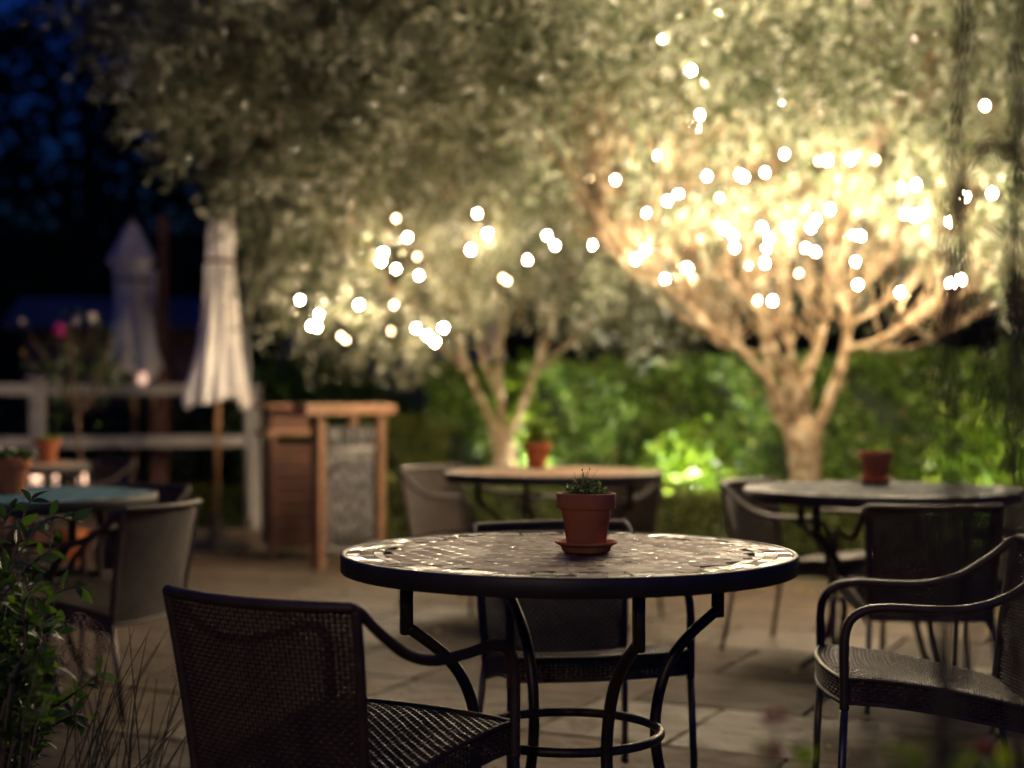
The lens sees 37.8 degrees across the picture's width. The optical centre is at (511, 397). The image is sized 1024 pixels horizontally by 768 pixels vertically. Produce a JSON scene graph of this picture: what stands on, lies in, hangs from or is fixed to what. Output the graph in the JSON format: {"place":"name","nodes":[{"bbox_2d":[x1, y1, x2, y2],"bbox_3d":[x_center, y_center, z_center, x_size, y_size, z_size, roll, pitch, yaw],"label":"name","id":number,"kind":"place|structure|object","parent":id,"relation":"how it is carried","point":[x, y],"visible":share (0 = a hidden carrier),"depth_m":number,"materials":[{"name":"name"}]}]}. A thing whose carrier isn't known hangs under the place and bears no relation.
{"place":"outdoors","nodes":[
{"label":"outdoors","id":0,"kind":"place"},
{"bbox_2d":[44,514,89,563],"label":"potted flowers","id":1,"kind":"object","parent":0,"point":[81,533],"visible":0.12,"depth_m":9.52,"materials":[{"name":"orange plant"}]},
{"bbox_2d":[483,306,505,360],"bbox_3d":[-0.097,0.155,12.350,0.480,1.850,0.480,0,0,0],"label":"closed parasol","id":2,"kind":"object","parent":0,"point":[493,333],"visible":0.27,"depth_m":12.30,"materials":[{"name":"fabric"}]},
{"bbox_2d":[0,547,1023,767],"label":"paving","id":3,"kind":"structure","parent":0,"point":[734,699],"depth_m":5.54,"materials":[{"name":"beige stone"}]},
{"bbox_2d":[0,460,90,586],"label":"mosaic table","id":4,"kind":"object","parent":3,"relation":"on","point":[61,468],"visible":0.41,"depth_m":7.58,"materials":[{"name":"tile"}]},
{"bbox_2d":[32,434,61,461],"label":"potted plant","id":5,"kind":"object","parent":4,"relation":"on","point":[47,445],"visible":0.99,"depth_m":7.81,"materials":[{"name":"orange plant"}]},
{"bbox_2d":[0,516,114,552],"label":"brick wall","id":6,"kind":"structure","parent":3,"relation":"on","point":[40,536],"depth_m":10.25,"materials":[{"name":"brown brick"}]},
{"bbox_2d":[29,458,47,485],"bbox_3d":[-3.295,0.523,10.350,0.154,0.210,0.154,0,0,0],"label":"lantern","id":7,"kind":"object","parent":6,"relation":"on","point":[37,477],"visible":0.23,"depth_m":10.33,"materials":[{"name":"white glass"}]},
{"bbox_2d":[51,458,58,485],"bbox_3d":[-3.157,0.523,10.350,0.056,0.210,0.056,0,0,0],"label":"lantern","id":8,"kind":"object","parent":6,"relation":"on","point":[54,477],"visible":0.2,"depth_m":10.33,"materials":[{"name":"white glass"}]},
{"bbox_2d":[74,458,90,483],"bbox_3d":[-2.974,0.523,10.350,0.112,0.210,0.112,0,0,0],"label":"lantern","id":9,"kind":"object","parent":6,"relation":"on","point":[85,478],"visible":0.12,"depth_m":10.33,"materials":[{"name":"white glass"}]},
{"bbox_2d":[0,489,119,767],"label":"leafy shrub","id":10,"kind":"object","parent":3,"relation":"on","point":[19,669],"visible":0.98,"depth_m":2.86,"materials":[{"name":"green plant"}]},
{"bbox_2d":[13,457,136,566],"bbox_3d":[-2.450,0.698,8.439,0.592,0.698,0.511,0,0,-41],"label":"wicker armchair","id":11,"kind":"object","parent":3,"relation":"on","point":[101,479],"visible":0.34,"depth_m":8.56,"materials":[{"name":"wicker"}]},
{"bbox_2d":[0,486,157,712],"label":"mosaic table","id":12,"kind":"object","parent":3,"relation":"on","point":[101,500],"visible":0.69,"depth_m":5.09,"materials":[{"name":"tile"}]},
{"bbox_2d":[0,445,39,493],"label":"potted plant","id":13,"kind":"object","parent":12,"relation":"on","point":[15,464],"visible":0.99,"depth_m":5.23,"materials":[{"name":"green plant"}]},
{"bbox_2d":[0,568,194,767],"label":"grass clump","id":14,"kind":"object","parent":3,"relation":"on","point":[95,756],"visible":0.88,"depth_m":2.85,"materials":[{"name":"green plant"}]},
{"bbox_2d":[5,482,190,682],"bbox_3d":[-1.593,0.698,5.841,0.511,0.698,0.592,0,0,30],"label":"wicker armchair","id":15,"kind":"object","parent":3,"relation":"on","point":[104,557],"visible":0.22,"depth_m":5.93,"materials":[{"name":"wicker"}]},
{"bbox_2d":[0,498,201,723],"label":"wicker armchair","id":16,"kind":"object","parent":3,"relation":"on","point":[114,598],"visible":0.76,"depth_m":4.92,"materials":[{"name":"wicker"}]},
{"bbox_2d":[254,404,310,559],"bbox_3d":[-1.469,0.563,9.955,0.420,1.034,0.450,0,0,-20],"label":"wooden cabinet","id":17,"kind":"object","parent":3,"relation":"on","point":[286,494],"visible":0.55,"depth_m":9.77,"materials":[{"name":"brown wood"}]},
{"bbox_2d":[162,584,520,767],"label":"wicker armchair","id":18,"kind":"object","parent":3,"relation":"on","point":[356,727],"visible":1,"depth_m":2.69,"materials":[{"name":"wicker"}]},
{"bbox_2d":[292,404,395,569],"bbox_3d":[-1.043,0.561,9.377,0.130,1.038,0.781,0,0,40],"label":"menu stand","id":19,"kind":"object","parent":3,"relation":"on","point":[348,485],"visible":0.94,"depth_m":9.35,"materials":[{"name":"orange wood"}]},
{"bbox_2d":[398,464,535,616],"bbox_3d":[-0.240,0.698,7.499,0.592,0.698,0.511,0,0,41],"label":"wicker armchair","id":20,"kind":"object","parent":3,"relation":"on","point":[420,521],"visible":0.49,"depth_m":7.64,"materials":[{"name":"wicker"}]},
{"bbox_2d":[74,550,998,767],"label":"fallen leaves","id":21,"kind":"object","parent":3,"relation":"on","point":[828,745],"visible":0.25,"depth_m":8.15,"materials":[{"name":"brown plant"}]},
{"bbox_2d":[444,466,662,631],"bbox_3d":[0.190,0.699,6.870,1.000,0.724,1.000,0,0,40],"label":"mosaic table","id":22,"kind":"object","parent":3,"relation":"on","point":[526,477],"visible":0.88,"depth_m":6.62,"materials":[{"name":"tile"}]},
{"bbox_2d":[517,415,559,467],"bbox_3d":[0.122,0.209,7.206,0.214,0.260,0.208,0,0,11],"label":"potted plant","id":23,"kind":"object","parent":22,"relation":"on","point":[536,452],"visible":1,"depth_m":7.17,"materials":[{"name":"green plant"}]},
{"bbox_2d":[340,531,798,767],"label":"mosaic table","id":24,"kind":"object","parent":3,"relation":"on","point":[638,568],"visible":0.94,"depth_m":3.11,"materials":[{"name":"tile"}]},
{"bbox_2d":[555,539,616,553],"bbox_3d":[0.163,0.326,3.280,0.137,0.024,0.137,0,0,0],"label":"saucer","id":25,"kind":"object","parent":24,"relation":"on","point":[576,548],"visible":0.85,"depth_m":3.23,"materials":[{"name":"ceramic"}]},
{"bbox_2d":[556,468,615,543],"bbox_3d":[0.163,0.242,3.280,0.131,0.173,0.131,0,0,14],"label":"potted herb","id":26,"kind":"object","parent":25,"relation":"on","point":[586,506],"visible":0.94,"depth_m":3.24,"materials":[{"name":"ceramic"}]},
{"bbox_2d":[470,519,697,767],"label":"wicker armchair","id":27,"kind":"object","parent":3,"relation":"on","point":[608,641],"visible":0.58,"depth_m":4.16,"materials":[{"name":"wicker"}]},
{"bbox_2d":[520,469,664,619],"bbox_3d":[0.400,0.698,7.194,0.592,0.698,0.511,0,0,-41],"label":"wicker armchair","id":28,"kind":"object","parent":3,"relation":"on","point":[647,508],"visible":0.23,"depth_m":7.26,"materials":[{"name":"wicker"}]},
{"bbox_2d":[719,477,886,649],"bbox_3d":[1.190,0.698,6.228,0.592,0.698,0.511,0,0,38],"label":"wicker armchair","id":29,"kind":"object","parent":3,"relation":"on","point":[852,562],"visible":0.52,"depth_m":6.30,"materials":[{"name":"wicker"}]},
{"bbox_2d":[744,481,1021,692],"bbox_3d":[1.367,0.699,5.560,1.000,0.724,1.000,0,0,-20],"label":"mosaic table","id":30,"kind":"object","parent":3,"relation":"on","point":[815,495],"visible":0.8,"depth_m":5.39,"materials":[{"name":"tile"}]},
{"bbox_2d":[858,477,893,483],"bbox_3d":[1.425,0.326,5.860,0.137,0.024,0.137,0,0,0],"label":"saucer","id":31,"kind":"object","parent":30,"relation":"on","point":[887,480],"visible":0.94,"depth_m":5.81,"materials":[{"name":"ceramic"}]},
{"bbox_2d":[858,443,892,478],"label":"potted plant","id":32,"kind":"object","parent":31,"relation":"on","point":[876,459],"visible":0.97,"depth_m":5.82,"materials":[{"name":"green plant"}]},
{"bbox_2d":[753,707,1022,767],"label":"flowering plant","id":33,"kind":"object","parent":3,"relation":"on","point":[804,755],"visible":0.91,"depth_m":1.55,"materials":[{"name":"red plant"}]},
{"bbox_2d":[812,534,1023,767],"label":"wicker armchair","id":34,"kind":"object","parent":3,"relation":"on","point":[864,670],"visible":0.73,"depth_m":3.55,"materials":[{"name":"wicker"}]},
{"bbox_2d":[831,503,1005,714],"bbox_3d":[1.400,0.698,5.157,0.511,0.698,0.592,0,0,2],"label":"wicker armchair","id":35,"kind":"object","parent":3,"relation":"on","point":[897,569],"visible":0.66,"depth_m":4.94,"materials":[{"name":"wicker"}]},
{"bbox_2d":[879,485,1023,665],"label":"wicker armchair","id":36,"kind":"object","parent":3,"relation":"on","point":[954,655],"visible":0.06,"depth_m":5.82,"materials":[{"name":"wicker"}]},
{"bbox_2d":[0,0,1023,249],"label":"sky","id":37,"kind":"structure","parent":0,"point":[3,4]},
{"bbox_2d":[197,490,932,584],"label":"ground","id":38,"kind":"structure","parent":0,"point":[812,580],"depth_m":8.97,"materials":[{"name":"stone"}]},
{"bbox_2d":[19,309,143,483],"bbox_3d":[-2.823,0.258,9.780,0.785,1.704,0.711,0,0,0],"label":"rose tree","id":39,"kind":"object","parent":38,"relation":"on","point":[76,408],"visible":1,"depth_m":9.80,"materials":[{"name":"green plant"}]},
{"bbox_2d":[3,297,205,485],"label":"garden shed","id":40,"kind":"structure","parent":38,"relation":"on","point":[41,316],"depth_m":14.94,"materials":[{"name":"stone"}]},
{"bbox_2d":[110,351,172,482],"bbox_3d":[-3.710,0.280,14.983,0.620,1.500,0.030,0,0,-8],"label":"door","id":41,"kind":"structure","parent":40,"relation":"in","point":[127,380],"depth_m":14.97,"materials":[{"name":"brown wood"}]},
{"bbox_2d":[0,0,248,238],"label":"dark tree","id":42,"kind":"object","parent":38,"relation":"on","point":[96,205],"visible":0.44,"depth_m":20.20,"materials":[{"name":"green plant"}]},
{"bbox_2d":[0,376,263,528],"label":"rail fence","id":43,"kind":"object","parent":38,"relation":"on","point":[37,414],"visible":0.53,"depth_m":11.32,"materials":[{"name":"white paint"}]},
{"bbox_2d":[0,381,264,493],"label":"bush","id":44,"kind":"object","parent":38,"relation":"on","point":[105,427],"visible":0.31,"depth_m":13.01,"materials":[{"name":"green plant"}]},
{"bbox_2d":[106,215,162,482],"bbox_3d":[-3.020,-0.195,12.000,0.480,2.550,0.480,0,0,0],"label":"closed parasol","id":45,"kind":"object","parent":38,"relation":"on","point":[130,260],"visible":0.92,"depth_m":11.90,"materials":[{"name":"fabric"}]},
{"bbox_2d":[137,372,147,383],"bbox_3d":[-2.941,-0.264,11.900,0.080,0.350,0.080,0,0,0],"label":"hanging lamp","id":46,"kind":"object","parent":45,"relation":"hanging from","point":[142,378],"visible":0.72,"depth_m":11.87,"materials":[{"name":"white"}]},
{"bbox_2d":[147,265,156,407],"bbox_3d":[-3.000,-0.045,12.600,0.480,2.250,0.480,0,0,0],"label":"closed parasol","id":47,"kind":"object","parent":38,"relation":"on","point":[153,284],"visible":0.2,"depth_m":12.55,"materials":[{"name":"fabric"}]},
{"bbox_2d":[151,408,166,500],"bbox_3d":[-2.774,0.580,11.750,0.110,1.000,0.090,0,0,0],"label":"timber post","id":48,"kind":"object","parent":38,"relation":"on","point":[158,454],"visible":0.58,"depth_m":11.71,"materials":[{"name":"brown wood"}]},
{"bbox_2d":[157,212,168,494],"bbox_3d":[-2.871,-0.220,12.300,0.085,2.600,0.085,0,0,0],"label":"timber post","id":49,"kind":"object","parent":38,"relation":"on","point":[163,289],"visible":0.54,"depth_m":12.26,"materials":[{"name":"brown wood"}]},
{"bbox_2d":[169,481,261,528],"bbox_3d":[-2.298,0.896,12.391,1.316,0.423,0.462,0,0,20],"label":"hedge","id":50,"kind":"object","parent":38,"relation":"on","point":[231,506],"visible":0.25,"depth_m":12.31,"materials":[{"name":"green plant"}]},
{"bbox_2d":[182,192,250,552],"bbox_3d":[-2.079,-0.190,10.500,0.488,2.540,0.480,0,0,0],"label":"closed parasol","id":51,"kind":"object","parent":38,"relation":"on","point":[216,375],"visible":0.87,"depth_m":10.42,"materials":[{"name":"fabric"}]},
{"bbox_2d":[185,529,301,547],"bbox_3d":[-2.364,1.030,10.750,1.700,0.160,0.140,0,0,-3],"label":"timber sleeper","id":52,"kind":"object","parent":38,"relation":"on","point":[252,538],"depth_m":10.71,"materials":[{"name":"brown wood"}]},
{"bbox_2d":[241,268,251,528],"bbox_3d":[-1.950,0.055,11.000,0.260,2.050,0.260,0,0,0],"label":"steel post","id":53,"kind":"object","parent":38,"relation":"on","point":[246,521],"visible":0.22,"depth_m":10.98,"materials":[{"name":"grey metal"}]},
{"bbox_2d":[98,0,492,241],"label":"dark tree","id":54,"kind":"object","parent":38,"relation":"on","point":[197,202],"depth_m":22.24,"materials":[{"name":"green plant"}]},
{"bbox_2d":[208,343,429,485],"bbox_3d":[-1.562,0.322,12.801,2.099,1.591,1.456,0,0,0],"label":"bush","id":55,"kind":"object","parent":38,"relation":"on","point":[290,380],"visible":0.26,"depth_m":12.57,"materials":[{"name":"green plant"}]},
{"bbox_2d":[280,314,482,438],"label":"outbuilding","id":56,"kind":"structure","parent":38,"relation":"on","point":[438,356],"depth_m":14.82,"materials":[{"name":"paint"}]},
{"bbox_2d":[14,0,783,466],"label":"olive tree","id":57,"kind":"object","parent":38,"relation":"on","point":[358,112],"visible":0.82,"depth_m":9.54,"materials":[{"name":"green plant"}]},
{"bbox_2d":[298,289,444,343],"bbox_3d":[-0.985,-0.548,9.900,1.059,0.443,1.423,0,0,0],"label":"string light","id":58,"kind":"object","parent":57,"relation":"hanging from","point":[427,330],"visible":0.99,"depth_m":9.57,"materials":[{"name":"beige"}]},
{"bbox_2d":[357,412,468,480],"bbox_3d":[-0.750,0.612,11.645,1.007,1.009,0.664,0,0,31],"label":"hedge","id":59,"kind":"object","parent":38,"relation":"on","point":[410,440],"visible":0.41,"depth_m":11.38,"materials":[{"name":"green plant"}]},
{"bbox_2d":[0,223,1023,489],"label":"boundary hedge","id":60,"kind":"object","parent":38,"relation":"on","point":[34,261],"visible":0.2,"depth_m":17.34,"materials":[{"name":"green plant"}]},
{"bbox_2d":[485,348,558,465],"bbox_3d":[0.156,0.360,11.355,0.711,1.482,0.635,0,0,-27],"label":"bush","id":61,"kind":"object","parent":38,"relation":"on","point":[531,407],"visible":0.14,"depth_m":11.20,"materials":[{"name":"green plant"}]},
{"bbox_2d":[354,3,779,238],"bbox_3d":[0.662,-4.201,22.979,7.129,10.685,7.318,0,0,0],"label":"dark tree","id":62,"kind":"object","parent":38,"relation":"on","point":[402,183],"depth_m":23.46,"materials":[{"name":"green plant"}]},
{"bbox_2d":[385,466,926,578],"bbox_3d":[0.601,0.790,9.804,4.112,0.634,0.655,0,0,28],"label":"hedge","id":63,"kind":"object","parent":38,"relation":"on","point":[696,512],"visible":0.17,"depth_m":9.38,"materials":[{"name":"green plant"}]},
{"bbox_2d":[341,0,1023,481],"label":"olive tree","id":64,"kind":"object","parent":38,"relation":"on","point":[849,82],"visible":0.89,"depth_m":8.41,"materials":[{"name":"green plant"}]},
{"bbox_2d":[379,12,593,282],"bbox_3d":[-0.139,-1.608,8.900,1.436,1.718,4.023,0,0,0],"label":"string light","id":65,"kind":"object","parent":64,"relation":"hanging from","point":[382,252],"visible":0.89,"depth_m":9.75,"materials":[{"name":"beige"}]},
{"bbox_2d":[582,0,998,229],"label":"string light","id":66,"kind":"object","parent":64,"relation":"hanging from","point":[719,197],"visible":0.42,"depth_m":8.25,"materials":[{"name":"beige"}]},
{"bbox_2d":[633,200,962,303],"bbox_3d":[1.730,-0.842,8.737,1.729,0.668,1.781,0,0,21],"label":"string light","id":67,"kind":"object","parent":64,"relation":"hanging from","point":[734,247],"visible":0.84,"depth_m":8.49,"materials":[{"name":"beige"}]},
{"bbox_2d":[637,414,737,493],"bbox_3d":[1.239,0.630,10.561,0.738,1.051,0.583,0,0,0],"label":"bush","id":68,"kind":"object","parent":38,"relation":"on","point":[691,456],"visible":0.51,"depth_m":10.48,"materials":[{"name":"green plant"}]},
{"bbox_2d":[419,341,1023,519],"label":"hedge","id":69,"kind":"object","parent":38,"relation":"on","point":[605,411],"visible":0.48,"depth_m":10.71,"materials":[{"name":"green plant"}]},
{"bbox_2d":[694,0,1023,247],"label":"dark tree","id":70,"kind":"object","parent":38,"relation":"on","point":[800,221],"visible":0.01,"depth_m":21.55,"materials":[{"name":"green plant"}]},
{"bbox_2d":[908,395,1023,570],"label":"bush","id":71,"kind":"object","parent":38,"relation":"on","point":[995,475],"visible":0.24,"depth_m":9.19,"materials":[{"name":"green plant"}]},
{"bbox_2d":[901,0,1023,767],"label":"climbing plant","id":72,"kind":"object","parent":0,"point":[946,693],"visible":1,"depth_m":1.41,"materials":[{"name":"green plant"}]}
]}

